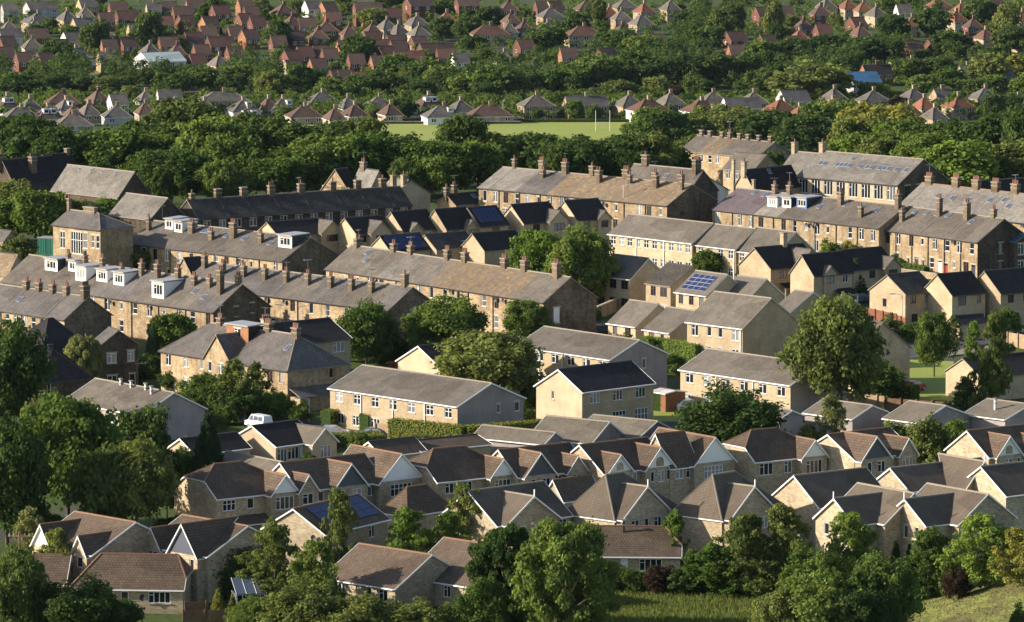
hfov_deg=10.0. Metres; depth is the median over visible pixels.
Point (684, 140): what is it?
tree
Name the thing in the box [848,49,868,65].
tree
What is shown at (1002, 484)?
detached house
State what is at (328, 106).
garden greenery
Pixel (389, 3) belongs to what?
tree
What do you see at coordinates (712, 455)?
detached house
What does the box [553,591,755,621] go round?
rough field
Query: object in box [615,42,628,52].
bush
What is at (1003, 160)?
tree
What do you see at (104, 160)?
tree
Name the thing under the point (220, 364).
window
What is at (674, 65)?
tree
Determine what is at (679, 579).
bush
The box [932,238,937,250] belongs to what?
window
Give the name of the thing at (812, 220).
terrace row
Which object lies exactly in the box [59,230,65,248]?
window
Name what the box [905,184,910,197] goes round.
window
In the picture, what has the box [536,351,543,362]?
window
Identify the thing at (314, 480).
detached house
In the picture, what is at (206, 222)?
window
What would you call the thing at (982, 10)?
tree
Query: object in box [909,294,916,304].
window
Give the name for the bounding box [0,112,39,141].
tree
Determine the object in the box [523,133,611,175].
tree
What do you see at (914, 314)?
window
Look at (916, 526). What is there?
window
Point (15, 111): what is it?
house
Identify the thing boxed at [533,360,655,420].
semi detached house
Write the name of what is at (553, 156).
tree
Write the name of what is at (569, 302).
terrace row
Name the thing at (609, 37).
tree
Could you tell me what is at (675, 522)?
tree
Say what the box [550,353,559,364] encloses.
window
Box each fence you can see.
[182,608,226,621]
[184,600,207,618]
[374,422,387,438]
[848,393,883,407]
[867,307,904,323]
[884,397,951,410]
[1007,331,1023,348]
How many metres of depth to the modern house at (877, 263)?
865.23 m
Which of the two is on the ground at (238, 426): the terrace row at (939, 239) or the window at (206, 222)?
the terrace row at (939, 239)
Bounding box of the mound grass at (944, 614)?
[907,579,1023,621]
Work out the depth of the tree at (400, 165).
999.45 m
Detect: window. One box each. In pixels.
[22,315,26,326]
[30,316,35,326]
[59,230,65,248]
[70,230,82,254]
[76,554,82,568]
[82,231,87,249]
[90,233,94,248]
[95,234,99,249]
[105,298,109,310]
[106,351,117,363]
[106,374,117,380]
[118,318,123,332]
[121,591,128,602]
[127,349,135,361]
[128,372,135,383]
[132,302,137,314]
[146,304,151,317]
[147,591,170,604]
[149,548,157,552]
[153,248,157,260]
[164,249,168,261]
[165,353,171,366]
[177,250,182,262]
[183,356,188,368]
[188,557,194,574]
[189,310,195,323]
[192,582,194,601]
[199,359,203,369]
[203,220,210,225]
[205,313,210,324]
[207,359,211,372]
[213,255,218,261]
[217,361,223,374]
[218,219,225,227]
[222,499,236,512]
[234,218,240,227]
[246,497,254,509]
[249,217,256,226]
[264,216,271,222]
[266,369,272,380]
[273,261,277,269]
[275,494,294,511]
[277,447,287,460]
[278,371,283,383]
[280,215,286,219]
[287,445,299,460]
[289,300,295,312]
[295,214,301,218]
[300,445,302,457]
[302,491,314,505]
[308,302,313,314]
[310,213,317,217]
[318,490,324,501]
[320,443,331,456]
[324,304,329,316]
[325,212,332,219]
[326,233,338,242]
[329,367,333,378]
[332,340,344,353]
[335,391,342,403]
[336,582,345,595]
[337,411,343,424]
[340,211,347,220]
[351,413,358,426]
[352,393,359,405]
[352,486,362,494]
[355,210,362,215]
[361,235,367,242]
[365,586,371,596]
[367,485,373,497]
[369,524,375,538]
[370,209,377,214]
[370,396,378,408]
[370,416,379,426]
[377,588,388,603]
[385,208,391,217]
[388,398,396,410]
[390,480,412,497]
[407,401,415,413]
[425,404,433,416]
[429,286,433,298]
[442,585,450,598]
[443,406,452,419]
[444,482,457,494]
[463,480,473,488]
[468,228,475,235]
[481,294,486,307]
[482,189,486,201]
[493,190,497,202]
[493,314,498,328]
[494,296,498,309]
[494,477,511,485]
[496,402,500,413]
[503,191,508,203]
[514,192,518,202]
[514,399,520,412]
[525,193,529,202]
[531,522,538,536]
[533,224,539,231]
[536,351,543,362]
[542,475,551,485]
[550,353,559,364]
[553,221,564,230]
[553,306,560,323]
[560,518,566,527]
[566,355,574,366]
[571,472,582,475]
[582,357,590,364]
[589,392,600,404]
[597,294,604,304]
[601,219,608,227]
[609,278,616,288]
[610,235,615,244]
[612,325,617,335]
[612,389,623,401]
[612,408,626,416]
[613,218,617,227]
[618,236,624,245]
[619,558,628,567]
[620,280,627,290]
[620,297,628,307]
[625,327,630,337]
[626,237,631,246]
[631,518,639,524]
[632,471,637,479]
[634,405,648,418]
[635,238,640,247]
[635,386,645,398]
[637,204,641,214]
[638,558,662,570]
[642,357,646,369]
[643,239,648,248]
[644,516,649,524]
[646,205,651,215]
[650,285,655,296]
[650,469,655,483]
[651,240,656,249]
[651,257,657,264]
[654,514,662,524]
[657,468,665,483]
[658,207,662,215]
[659,258,665,267]
[659,286,667,297]
[660,241,665,250]
[666,468,669,481]
[668,242,673,251]
[675,469,684,480]
[676,243,681,252]
[678,294,683,304]
[684,372,693,384]
[685,244,690,253]
[685,392,694,399]
[685,468,691,478]
[688,295,693,305]
[691,324,698,336]
[698,153,702,162]
[698,296,703,306]
[703,374,711,386]
[703,463,723,480]
[706,326,711,336]
[707,154,711,163]
[714,211,719,223]
[715,155,719,163]
[717,327,722,338]
[718,249,723,258]
[721,377,730,386]
[725,170,730,178]
[727,250,733,259]
[727,266,733,277]
[731,329,738,341]
[735,171,740,179]
[737,213,742,225]
[739,253,744,261]
[739,380,748,391]
[748,215,753,226]
[758,216,763,226]
[758,382,766,394]
[759,462,773,476]
[761,514,767,529]
[776,385,785,397]
[778,269,786,279]
[781,218,785,229]
[784,460,792,474]
[794,220,796,230]
[799,178,807,193]
[805,457,823,472]
[811,179,820,194]
[813,238,818,250]
[815,222,819,235]
[823,180,832,195]
[823,520,829,535]
[826,274,834,284]
[835,181,845,196]
[842,274,848,283]
[847,226,852,238]
[848,182,857,197]
[858,227,864,240]
[860,183,870,198]
[867,460,872,472]
[869,270,875,279]
[870,229,875,241]
[873,184,883,200]
[877,459,886,473]
[882,297,886,307]
[885,231,889,243]
[886,185,895,201]
[888,267,898,273]
[896,233,900,245]
[902,454,913,464]
[902,523,908,539]
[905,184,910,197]
[908,234,913,246]
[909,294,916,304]
[911,312,917,322]
[913,525,919,539]
[924,293,927,302]
[929,256,934,268]
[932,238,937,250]
[944,239,949,251]
[956,241,961,253]
[957,296,966,306]
[963,260,968,270]
[969,243,974,254]
[976,294,981,303]
[998,241,1003,253]
[998,260,1003,268]
[1004,456,1014,462]
[1007,294,1014,303]
[1017,242,1023,255]
[1017,259,1023,266]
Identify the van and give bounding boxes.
[244,413,272,426]
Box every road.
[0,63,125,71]
[241,414,311,424]
[906,329,1023,358]
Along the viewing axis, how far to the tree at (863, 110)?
1437.69 m
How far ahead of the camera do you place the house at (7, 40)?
2147.10 m
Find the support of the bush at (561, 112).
on the ground at (238, 426)
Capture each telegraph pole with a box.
[8,532,30,552]
[135,360,145,384]
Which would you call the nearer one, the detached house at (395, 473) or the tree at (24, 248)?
the detached house at (395, 473)
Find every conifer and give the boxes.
[144,324,160,355]
[188,413,224,472]
[210,588,225,621]
[228,594,236,608]
[853,257,868,301]
[889,540,900,564]
[904,543,911,563]
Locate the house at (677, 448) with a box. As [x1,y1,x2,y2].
[650,430,693,503]
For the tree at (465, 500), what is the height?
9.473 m
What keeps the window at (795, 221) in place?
in the terrace row at (812, 220)
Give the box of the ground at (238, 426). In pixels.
[0,0,1023,621]
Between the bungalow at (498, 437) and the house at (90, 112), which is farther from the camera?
the house at (90, 112)
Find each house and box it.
[0,3,17,22]
[0,28,22,48]
[0,35,17,49]
[0,46,14,65]
[0,92,17,114]
[0,150,60,192]
[0,229,16,249]
[1,18,15,27]
[1,103,38,118]
[13,51,35,72]
[17,94,41,111]
[20,10,52,31]
[21,35,41,53]
[22,1,59,18]
[22,344,93,414]
[23,17,39,40]
[25,317,89,363]
[26,28,49,46]
[29,510,149,581]
[35,52,55,71]
[36,102,63,120]
[42,148,76,172]
[44,88,81,107]
[53,38,69,43]
[55,95,78,113]
[56,7,75,30]
[56,109,93,133]
[60,32,81,47]
[61,102,85,118]
[70,14,93,31]
[71,44,87,65]
[75,0,98,16]
[75,4,94,17]
[79,99,100,122]
[85,86,106,110]
[90,326,140,384]
[95,48,115,71]
[97,12,115,31]
[99,39,118,59]
[100,101,133,124]
[106,94,129,112]
[107,1,127,13]
[114,10,139,28]
[118,36,138,56]
[126,23,142,43]
[133,87,153,104]
[133,99,151,121]
[134,51,186,68]
[138,40,159,53]
[145,0,161,14]
[147,514,286,602]
[156,89,182,103]
[157,36,180,51]
[157,305,263,392]
[161,1,175,15]
[161,16,173,34]
[169,41,187,58]
[171,6,192,19]
[174,15,196,34]
[174,461,298,529]
[182,32,204,49]
[185,0,205,14]
[186,53,207,67]
[191,44,211,61]
[197,16,219,35]
[197,87,249,106]
[199,25,217,39]
[202,96,212,106]
[204,36,235,56]
[206,51,227,68]
[208,5,231,23]
[223,96,262,116]
[224,46,244,60]
[225,25,243,39]
[231,104,263,118]
[233,13,253,28]
[235,0,253,15]
[237,29,259,48]
[239,314,350,410]
[242,6,260,16]
[246,16,266,35]
[257,94,274,117]
[258,217,338,252]
[260,304,352,373]
[260,493,391,575]
[268,35,287,53]
[269,1,297,22]
[271,94,295,116]
[272,453,373,506]
[279,50,303,65]
[283,59,301,74]
[284,12,298,30]
[284,101,322,124]
[288,31,305,49]
[295,46,315,64]
[298,17,316,36]
[301,0,320,19]
[302,88,337,104]
[307,25,329,45]
[307,58,328,77]
[312,45,328,57]
[313,18,338,41]
[319,1,338,19]
[319,48,339,68]
[320,167,353,190]
[321,104,347,123]
[323,12,342,30]
[326,69,345,78]
[335,40,344,51]
[337,69,353,87]
[337,215,393,253]
[338,93,359,110]
[339,22,356,39]
[341,100,369,123]
[343,444,422,508]
[346,53,365,70]
[351,71,367,92]
[352,2,383,26]
[353,152,381,187]
[361,20,383,37]
[362,31,381,38]
[362,92,387,110]
[366,50,376,66]
[368,55,389,69]
[370,232,431,254]
[374,39,389,44]
[376,16,394,38]
[376,45,394,54]
[376,100,403,120]
[385,8,402,24]
[385,20,408,41]
[385,34,407,44]
[385,208,436,235]
[387,171,431,212]
[388,40,408,50]
[392,50,425,61]
[402,0,434,21]
[403,12,428,31]
[406,22,431,42]
[407,36,428,50]
[409,445,512,502]
[414,91,441,113]
[416,42,456,57]
[420,101,462,124]
[422,231,468,259]
[429,206,478,235]
[434,48,454,61]
[435,175,478,207]
[438,9,456,20]
[442,480,573,546]
[450,96,473,114]
[451,52,470,67]
[453,0,479,19]
[461,229,518,267]
[466,101,513,120]
[466,205,509,231]
[469,21,510,45]
[492,442,588,485]
[493,48,515,68]
[500,10,521,27]
[501,0,519,16]
[502,19,518,39]
[503,201,570,240]
[512,39,535,59]
[515,18,532,37]
[516,91,555,118]
[532,0,548,18]
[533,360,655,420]
[535,4,564,27]
[535,18,551,30]
[547,0,565,15]
[557,47,577,64]
[558,198,612,243]
[562,92,609,118]
[564,22,602,46]
[568,471,677,557]
[570,436,676,498]
[573,0,592,20]
[595,47,617,57]
[596,254,659,310]
[605,3,615,26]
[605,299,664,337]
[609,7,631,28]
[611,91,639,117]
[612,0,637,18]
[614,21,637,34]
[624,95,670,121]
[627,11,654,34]
[632,0,655,22]
[643,306,694,340]
[644,262,697,308]
[649,34,665,44]
[650,427,737,492]
[650,430,693,503]
[656,89,686,112]
[659,0,681,20]
[668,470,787,562]
[673,270,737,309]
[678,96,710,113]
[694,88,722,104]
[710,178,729,202]
[721,31,748,50]
[721,97,762,110]
[721,151,777,194]
[722,427,829,494]
[726,44,745,56]
[729,275,785,302]
[737,232,813,298]
[745,88,769,107]
[751,7,765,25]
[758,34,776,42]
[762,95,794,111]
[772,467,880,550]
[775,90,811,105]
[779,289,820,330]
[782,6,794,16]
[785,35,802,40]
[788,250,858,304]
[791,16,813,35]
[791,102,802,113]
[792,27,807,38]
[794,320,911,392]
[808,2,831,23]
[812,24,833,35]
[812,482,917,565]
[815,0,837,13]
[817,426,919,477]
[819,84,847,101]
[837,0,856,19]
[837,246,902,301]
[844,16,868,30]
[846,71,882,95]
[849,22,871,37]
[852,0,870,16]
[855,86,889,104]
[859,60,893,85]
[864,3,885,27]
[867,271,928,324]
[876,452,987,492]
[888,55,922,80]
[893,4,912,18]
[897,482,1017,562]
[900,84,930,101]
[903,40,924,58]
[907,13,921,37]
[907,100,922,115]
[912,93,938,113]
[920,103,949,123]
[924,39,944,56]
[924,271,987,318]
[925,0,952,12]
[928,84,951,102]
[940,92,975,118]
[943,352,1023,399]
[943,424,1023,464]
[946,8,968,31]
[949,0,963,12]
[957,61,969,78]
[962,15,983,39]
[965,84,999,103]
[967,461,1023,529]
[973,26,996,47]
[977,267,1023,324]
[981,178,1023,192]
[991,0,1005,6]
[999,66,1015,90]
[1011,48,1023,52]
[1019,8,1023,26]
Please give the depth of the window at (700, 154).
1055.35 m
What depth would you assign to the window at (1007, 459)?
673.45 m
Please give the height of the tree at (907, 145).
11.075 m
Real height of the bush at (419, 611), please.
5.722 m
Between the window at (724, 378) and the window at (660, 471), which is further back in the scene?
the window at (724, 378)
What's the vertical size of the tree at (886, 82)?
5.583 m
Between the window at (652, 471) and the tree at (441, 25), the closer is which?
the window at (652, 471)
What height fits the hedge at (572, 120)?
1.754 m
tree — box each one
[0,71,17,76]
[0,73,39,95]
[0,110,61,158]
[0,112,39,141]
[0,178,32,201]
[0,198,27,235]
[0,234,39,260]
[0,315,57,422]
[0,410,54,547]
[0,539,52,621]
[8,505,44,555]
[9,187,72,237]
[20,387,131,516]
[20,394,51,423]
[22,23,50,38]
[24,77,52,93]
[25,123,84,163]
[36,72,74,90]
[36,527,73,572]
[38,39,74,58]
[39,17,59,34]
[45,197,84,234]
[61,441,143,518]
[62,73,99,92]
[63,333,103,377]
[66,24,77,31]
[74,125,158,165]
[78,17,110,55]
[81,199,110,216]
[85,149,126,168]
[88,75,131,93]
[95,194,121,211]
[97,0,107,8]
[99,119,175,138]
[103,435,182,522]
[114,402,171,449]
[115,151,142,176]
[120,85,142,97]
[122,75,136,86]
[127,29,139,42]
[129,9,166,45]
[131,247,150,268]
[134,66,165,88]
[134,144,197,193]
[138,96,230,136]
[141,127,177,150]
[142,29,172,46]
[146,314,164,347]
[150,70,169,88]
[151,167,174,201]
[151,310,197,346]
[156,444,185,519]
[162,72,199,91]
[163,148,210,200]
[169,111,250,154]
[176,371,219,412]
[185,66,223,90]
[194,156,235,197]
[195,130,266,170]
[196,2,211,15]
[202,382,265,417]
[207,356,257,420]
[215,165,254,196]
[217,62,253,88]
[227,112,265,119]
[229,110,295,153]
[234,517,303,598]
[240,154,305,194]
[244,360,274,411]
[253,69,285,94]
[254,61,278,73]
[259,3,273,10]
[261,144,338,192]
[263,18,294,46]
[263,121,349,186]
[264,72,305,96]
[269,10,286,21]
[270,48,282,59]
[285,62,317,91]
[286,539,346,599]
[287,130,371,184]
[289,0,302,16]
[306,68,332,92]
[308,119,353,131]
[309,76,343,97]
[319,486,359,569]
[326,33,335,44]
[333,114,392,136]
[334,128,398,177]
[335,295,405,364]
[337,32,382,62]
[342,72,379,94]
[354,7,393,25]
[363,70,396,91]
[372,0,396,8]
[374,52,420,87]
[380,505,437,552]
[383,139,447,180]
[385,96,420,117]
[385,131,422,158]
[387,155,428,187]
[393,0,404,7]
[396,70,408,91]
[400,292,490,347]
[401,55,444,77]
[404,79,439,96]
[404,155,452,201]
[407,139,482,196]
[415,510,473,551]
[418,48,433,59]
[422,64,460,91]
[426,16,454,40]
[429,329,549,393]
[432,111,495,187]
[434,0,454,15]
[435,481,481,539]
[446,71,478,93]
[448,13,481,37]
[456,137,511,190]
[458,8,475,17]
[459,34,488,55]
[464,522,542,621]
[468,63,519,94]
[468,80,503,97]
[472,6,506,24]
[474,47,494,61]
[479,133,519,156]
[492,131,527,145]
[502,148,519,167]
[502,299,557,337]
[504,73,534,95]
[505,227,562,271]
[509,131,564,168]
[509,516,623,621]
[517,23,570,52]
[522,69,547,92]
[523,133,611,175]
[530,108,544,118]
[538,142,577,172]
[540,68,571,94]
[541,221,622,299]
[557,11,591,29]
[562,60,605,89]
[563,99,584,118]
[568,52,627,90]
[568,136,609,174]
[583,137,637,176]
[584,104,603,118]
[591,0,606,21]
[593,28,637,48]
[595,79,640,92]
[605,130,657,153]
[606,148,644,176]
[612,48,649,68]
[615,110,625,118]
[619,122,635,134]
[621,59,670,87]
[622,34,665,55]
[628,128,682,166]
[629,105,662,127]
[629,109,701,142]
[640,75,673,95]
[654,56,692,85]
[661,508,690,566]
[665,84,685,97]
[669,134,698,147]
[672,36,687,49]
[672,50,717,77]
[672,142,693,167]
[672,376,791,442]
[673,10,689,26]
[675,2,687,11]
[681,71,703,86]
[681,112,720,135]
[681,548,704,591]
[682,541,743,599]
[683,78,716,95]
[687,102,731,135]
[688,24,725,48]
[689,248,723,271]
[703,8,729,30]
[703,53,739,87]
[710,104,755,138]
[711,513,789,593]
[717,1,746,31]
[731,104,795,141]
[736,50,763,79]
[738,73,751,92]
[742,67,773,92]
[747,38,788,64]
[752,502,814,588]
[760,0,778,6]
[760,0,784,33]
[761,149,787,165]
[763,59,859,103]
[766,22,788,38]
[766,61,794,75]
[767,112,834,151]
[772,291,889,401]
[779,37,818,60]
[794,54,814,63]
[795,97,856,149]
[809,393,849,437]
[811,34,849,49]
[824,113,873,150]
[824,511,880,576]
[825,12,843,27]
[825,54,860,69]
[825,132,864,152]
[826,35,886,61]
[832,100,927,130]
[838,55,859,70]
[839,550,925,621]
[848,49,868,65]
[852,135,894,155]
[856,81,889,94]
[861,36,906,63]
[865,115,931,148]
[874,0,896,13]
[876,13,911,36]
[881,78,891,87]
[883,418,919,463]
[888,95,908,105]
[889,130,955,157]
[891,57,922,78]
[898,524,958,598]
[903,73,947,92]
[906,411,957,463]
[910,65,926,76]
[911,5,956,35]
[912,137,1003,186]
[913,310,960,376]
[914,49,933,58]
[916,55,956,74]
[921,119,954,133]
[928,29,974,57]
[929,512,1023,587]
[936,66,970,90]
[938,117,1004,145]
[939,312,947,321]
[942,92,964,107]
[942,418,967,441]
[946,375,981,411]
[948,315,964,344]
[951,76,1001,95]
[960,0,998,23]
[963,320,980,355]
[964,51,1011,78]
[965,307,1015,408]
[967,42,984,59]
[968,155,1018,186]
[977,74,1009,92]
[978,105,1023,148]
[980,90,1005,115]
[983,138,1023,177]
[987,526,1023,586]
[988,1,1022,33]
[989,21,1023,55]
[991,43,1009,56]
[999,112,1023,142]
[1003,92,1023,110]
[1006,54,1023,76]
[1007,72,1023,94]
[1013,0,1023,7]
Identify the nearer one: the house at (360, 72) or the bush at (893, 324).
the bush at (893, 324)
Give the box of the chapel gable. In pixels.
[174,256,200,275]
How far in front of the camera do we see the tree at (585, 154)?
1022.14 m
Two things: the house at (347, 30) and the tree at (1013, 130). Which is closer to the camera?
the tree at (1013, 130)
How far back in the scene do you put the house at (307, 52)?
2103.01 m
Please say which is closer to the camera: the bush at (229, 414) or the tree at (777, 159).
the bush at (229, 414)
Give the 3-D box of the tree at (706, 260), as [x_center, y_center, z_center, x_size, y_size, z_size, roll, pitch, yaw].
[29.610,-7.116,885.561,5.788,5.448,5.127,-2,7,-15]
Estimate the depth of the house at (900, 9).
2284.97 m
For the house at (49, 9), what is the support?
on the ground at (238, 426)
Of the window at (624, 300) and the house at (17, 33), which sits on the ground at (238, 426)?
the house at (17, 33)
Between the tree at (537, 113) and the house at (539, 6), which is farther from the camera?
the house at (539, 6)
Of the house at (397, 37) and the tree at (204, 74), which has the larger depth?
the house at (397, 37)
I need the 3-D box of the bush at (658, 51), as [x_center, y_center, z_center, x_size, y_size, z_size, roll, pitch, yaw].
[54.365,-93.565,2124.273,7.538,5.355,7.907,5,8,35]
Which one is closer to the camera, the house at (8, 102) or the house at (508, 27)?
the house at (8, 102)
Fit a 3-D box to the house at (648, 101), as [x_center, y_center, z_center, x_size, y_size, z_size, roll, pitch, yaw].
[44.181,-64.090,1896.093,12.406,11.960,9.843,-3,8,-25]
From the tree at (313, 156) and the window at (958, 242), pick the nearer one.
the window at (958, 242)
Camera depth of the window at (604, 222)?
918.70 m
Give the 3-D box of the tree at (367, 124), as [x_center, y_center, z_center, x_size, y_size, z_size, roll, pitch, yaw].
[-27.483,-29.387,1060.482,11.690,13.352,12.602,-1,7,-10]
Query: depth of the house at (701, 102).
1888.76 m
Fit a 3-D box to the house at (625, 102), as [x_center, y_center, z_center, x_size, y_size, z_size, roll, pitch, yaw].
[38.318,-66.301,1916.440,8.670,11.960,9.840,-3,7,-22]
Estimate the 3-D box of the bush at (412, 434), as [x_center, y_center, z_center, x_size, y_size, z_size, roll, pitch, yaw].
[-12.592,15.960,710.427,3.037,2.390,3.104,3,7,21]
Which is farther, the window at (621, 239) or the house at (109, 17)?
the house at (109, 17)
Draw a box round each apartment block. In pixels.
[607,213,713,267]
[684,290,798,358]
[693,223,755,278]
[736,226,817,269]
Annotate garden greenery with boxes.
[0,0,1023,117]
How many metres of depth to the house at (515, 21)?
2239.03 m
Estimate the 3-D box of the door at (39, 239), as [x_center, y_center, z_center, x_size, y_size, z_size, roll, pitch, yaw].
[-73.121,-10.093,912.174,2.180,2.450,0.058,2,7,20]
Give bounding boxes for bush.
[32,578,55,621]
[37,513,63,526]
[39,569,128,621]
[111,597,146,621]
[129,47,141,57]
[138,356,156,383]
[141,353,160,376]
[152,513,179,526]
[156,370,176,388]
[174,445,194,477]
[193,16,201,27]
[206,0,223,4]
[209,400,239,423]
[212,414,227,431]
[218,104,229,112]
[222,596,266,621]
[253,0,269,6]
[254,572,344,621]
[260,7,269,18]
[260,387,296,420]
[281,105,294,114]
[285,399,315,421]
[287,94,299,102]
[299,451,317,459]
[311,589,394,621]
[317,107,325,115]
[328,98,339,102]
[335,0,352,6]
[339,1,356,13]
[347,430,369,447]
[368,334,410,364]
[374,108,380,118]
[385,596,459,621]
[386,360,397,368]
[403,433,417,437]
[416,432,429,438]
[440,572,511,621]
[465,95,477,104]
[470,56,479,65]
[485,94,506,104]
[506,96,520,109]
[517,6,531,17]
[519,378,539,395]
[520,387,535,407]
[524,400,531,410]
[553,91,568,102]
[557,109,564,116]
[569,92,581,95]
[591,19,610,29]
[595,26,610,31]
[596,305,602,321]
[612,565,630,589]
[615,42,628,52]
[615,567,647,592]
[621,332,632,337]
[634,334,655,345]
[640,564,676,595]
[651,46,668,57]
[665,565,708,594]
[667,352,687,375]
[678,92,695,100]
[690,0,711,9]
[695,47,706,53]
[718,0,743,8]
[738,572,777,598]
[747,586,809,621]
[777,28,794,40]
[777,541,851,589]
[779,564,874,621]
[783,14,798,24]
[797,423,821,440]
[817,237,843,252]
[826,577,900,621]
[838,240,859,248]
[866,359,907,397]
[877,312,903,335]
[891,253,910,263]
[893,0,906,3]
[896,321,919,339]
[904,558,936,596]
[905,0,922,6]
[941,566,973,598]
[978,553,1016,576]
[981,19,991,31]
[987,306,1023,332]
[1006,1,1020,11]
[1009,600,1023,621]
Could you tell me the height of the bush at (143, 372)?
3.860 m
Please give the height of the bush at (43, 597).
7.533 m
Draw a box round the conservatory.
[231,577,266,606]
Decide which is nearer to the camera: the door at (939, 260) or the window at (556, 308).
the window at (556, 308)
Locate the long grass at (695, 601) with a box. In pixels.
[554,588,904,621]
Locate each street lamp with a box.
[295,397,309,421]
[890,293,902,315]
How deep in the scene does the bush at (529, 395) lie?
747.80 m
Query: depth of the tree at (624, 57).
2041.39 m
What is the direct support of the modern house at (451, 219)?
on the ground at (238, 426)
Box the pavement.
[948,346,988,356]
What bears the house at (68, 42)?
on the ground at (238, 426)
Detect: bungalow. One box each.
[32,553,72,590]
[69,552,193,613]
[167,431,252,453]
[218,450,281,470]
[239,419,339,460]
[333,542,450,608]
[363,436,426,459]
[418,433,492,454]
[428,536,561,606]
[475,424,564,455]
[535,414,624,447]
[588,414,672,438]
[589,519,684,570]
[777,408,805,434]
[802,398,889,432]
[881,400,971,428]
[965,398,1023,428]
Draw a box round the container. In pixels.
[37,234,52,254]
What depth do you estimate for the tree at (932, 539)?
599.84 m
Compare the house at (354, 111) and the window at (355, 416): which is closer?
the window at (355, 416)
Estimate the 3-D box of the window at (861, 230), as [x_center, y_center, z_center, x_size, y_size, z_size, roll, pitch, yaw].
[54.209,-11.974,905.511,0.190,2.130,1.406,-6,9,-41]
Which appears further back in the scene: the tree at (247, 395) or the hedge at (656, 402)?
the hedge at (656, 402)
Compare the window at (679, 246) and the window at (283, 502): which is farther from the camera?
the window at (679, 246)
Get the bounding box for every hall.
[50,164,151,202]
[68,377,207,439]
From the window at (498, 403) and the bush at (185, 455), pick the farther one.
the window at (498, 403)
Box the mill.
[795,139,949,203]
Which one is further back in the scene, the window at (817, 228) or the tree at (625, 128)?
the tree at (625, 128)
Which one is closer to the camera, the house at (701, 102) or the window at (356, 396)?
the window at (356, 396)
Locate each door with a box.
[39,239,48,253]
[914,255,918,263]
[937,258,942,272]
[943,262,948,272]
[971,263,975,274]
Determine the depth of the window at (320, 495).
648.76 m
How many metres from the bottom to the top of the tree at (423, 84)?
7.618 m
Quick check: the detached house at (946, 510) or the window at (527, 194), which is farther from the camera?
the window at (527, 194)
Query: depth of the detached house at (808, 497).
639.53 m
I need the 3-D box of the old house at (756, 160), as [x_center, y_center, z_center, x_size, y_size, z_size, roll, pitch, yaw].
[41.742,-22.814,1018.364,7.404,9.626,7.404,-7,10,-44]
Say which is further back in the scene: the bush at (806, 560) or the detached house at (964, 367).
the detached house at (964, 367)
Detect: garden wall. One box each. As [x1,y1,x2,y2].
[381,121,520,123]
[596,298,618,316]
[901,268,935,278]
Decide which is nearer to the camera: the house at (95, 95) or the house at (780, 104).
the house at (780, 104)
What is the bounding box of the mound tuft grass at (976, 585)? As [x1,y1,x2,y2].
[910,576,1023,621]
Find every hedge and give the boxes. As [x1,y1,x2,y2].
[320,408,338,425]
[333,430,385,446]
[358,413,370,430]
[386,417,540,438]
[403,118,420,120]
[516,118,628,121]
[524,407,535,420]
[638,336,700,361]
[653,391,660,410]
[686,570,775,593]
[892,382,920,399]
[900,261,930,271]
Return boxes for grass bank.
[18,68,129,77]
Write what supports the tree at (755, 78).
on the ground at (238, 426)
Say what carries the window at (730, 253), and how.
in the apartment block at (725, 241)
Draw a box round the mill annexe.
[783,138,818,174]
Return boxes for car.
[323,425,349,433]
[360,427,385,434]
[596,321,607,332]
[676,398,703,408]
[852,293,869,302]
[905,380,925,389]
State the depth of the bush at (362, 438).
709.76 m
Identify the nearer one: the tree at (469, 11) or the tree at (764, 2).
the tree at (469, 11)
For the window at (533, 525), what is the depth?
627.57 m
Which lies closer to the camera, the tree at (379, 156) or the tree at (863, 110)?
the tree at (379, 156)
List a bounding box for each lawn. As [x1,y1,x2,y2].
[653,411,679,421]
[910,360,953,400]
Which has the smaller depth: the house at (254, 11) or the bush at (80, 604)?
the bush at (80, 604)
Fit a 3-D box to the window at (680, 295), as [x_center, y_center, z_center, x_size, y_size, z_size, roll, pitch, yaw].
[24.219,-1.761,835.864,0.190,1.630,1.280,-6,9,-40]
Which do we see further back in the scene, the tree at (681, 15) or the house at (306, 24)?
the tree at (681, 15)
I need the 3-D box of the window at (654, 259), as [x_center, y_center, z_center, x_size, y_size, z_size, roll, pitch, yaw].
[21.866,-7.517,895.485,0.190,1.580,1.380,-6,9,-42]
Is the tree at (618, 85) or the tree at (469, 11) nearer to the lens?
the tree at (618, 85)
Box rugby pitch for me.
[303,122,637,140]
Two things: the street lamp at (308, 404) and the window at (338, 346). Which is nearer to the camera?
the street lamp at (308, 404)
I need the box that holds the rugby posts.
[595,110,609,130]
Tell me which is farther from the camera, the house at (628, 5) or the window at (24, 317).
the house at (628, 5)
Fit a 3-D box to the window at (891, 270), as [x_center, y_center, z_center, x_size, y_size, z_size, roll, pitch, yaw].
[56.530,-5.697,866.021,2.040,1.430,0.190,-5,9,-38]
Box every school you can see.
[51,194,135,267]
[108,192,185,236]
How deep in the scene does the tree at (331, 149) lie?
1008.67 m
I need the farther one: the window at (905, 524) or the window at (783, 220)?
the window at (783, 220)
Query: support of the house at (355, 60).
on the ground at (238, 426)
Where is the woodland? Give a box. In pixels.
[0,0,1023,109]
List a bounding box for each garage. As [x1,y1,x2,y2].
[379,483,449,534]
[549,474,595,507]
[653,387,687,411]
[946,313,986,339]
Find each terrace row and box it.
[0,249,272,344]
[0,252,21,280]
[0,271,113,338]
[133,205,339,274]
[180,175,413,230]
[196,250,430,346]
[323,229,598,336]
[327,364,526,429]
[395,335,539,393]
[477,153,717,228]
[525,325,669,389]
[631,151,719,204]
[677,348,845,420]
[683,121,790,184]
[710,172,908,250]
[884,189,1023,277]
[902,164,1023,231]

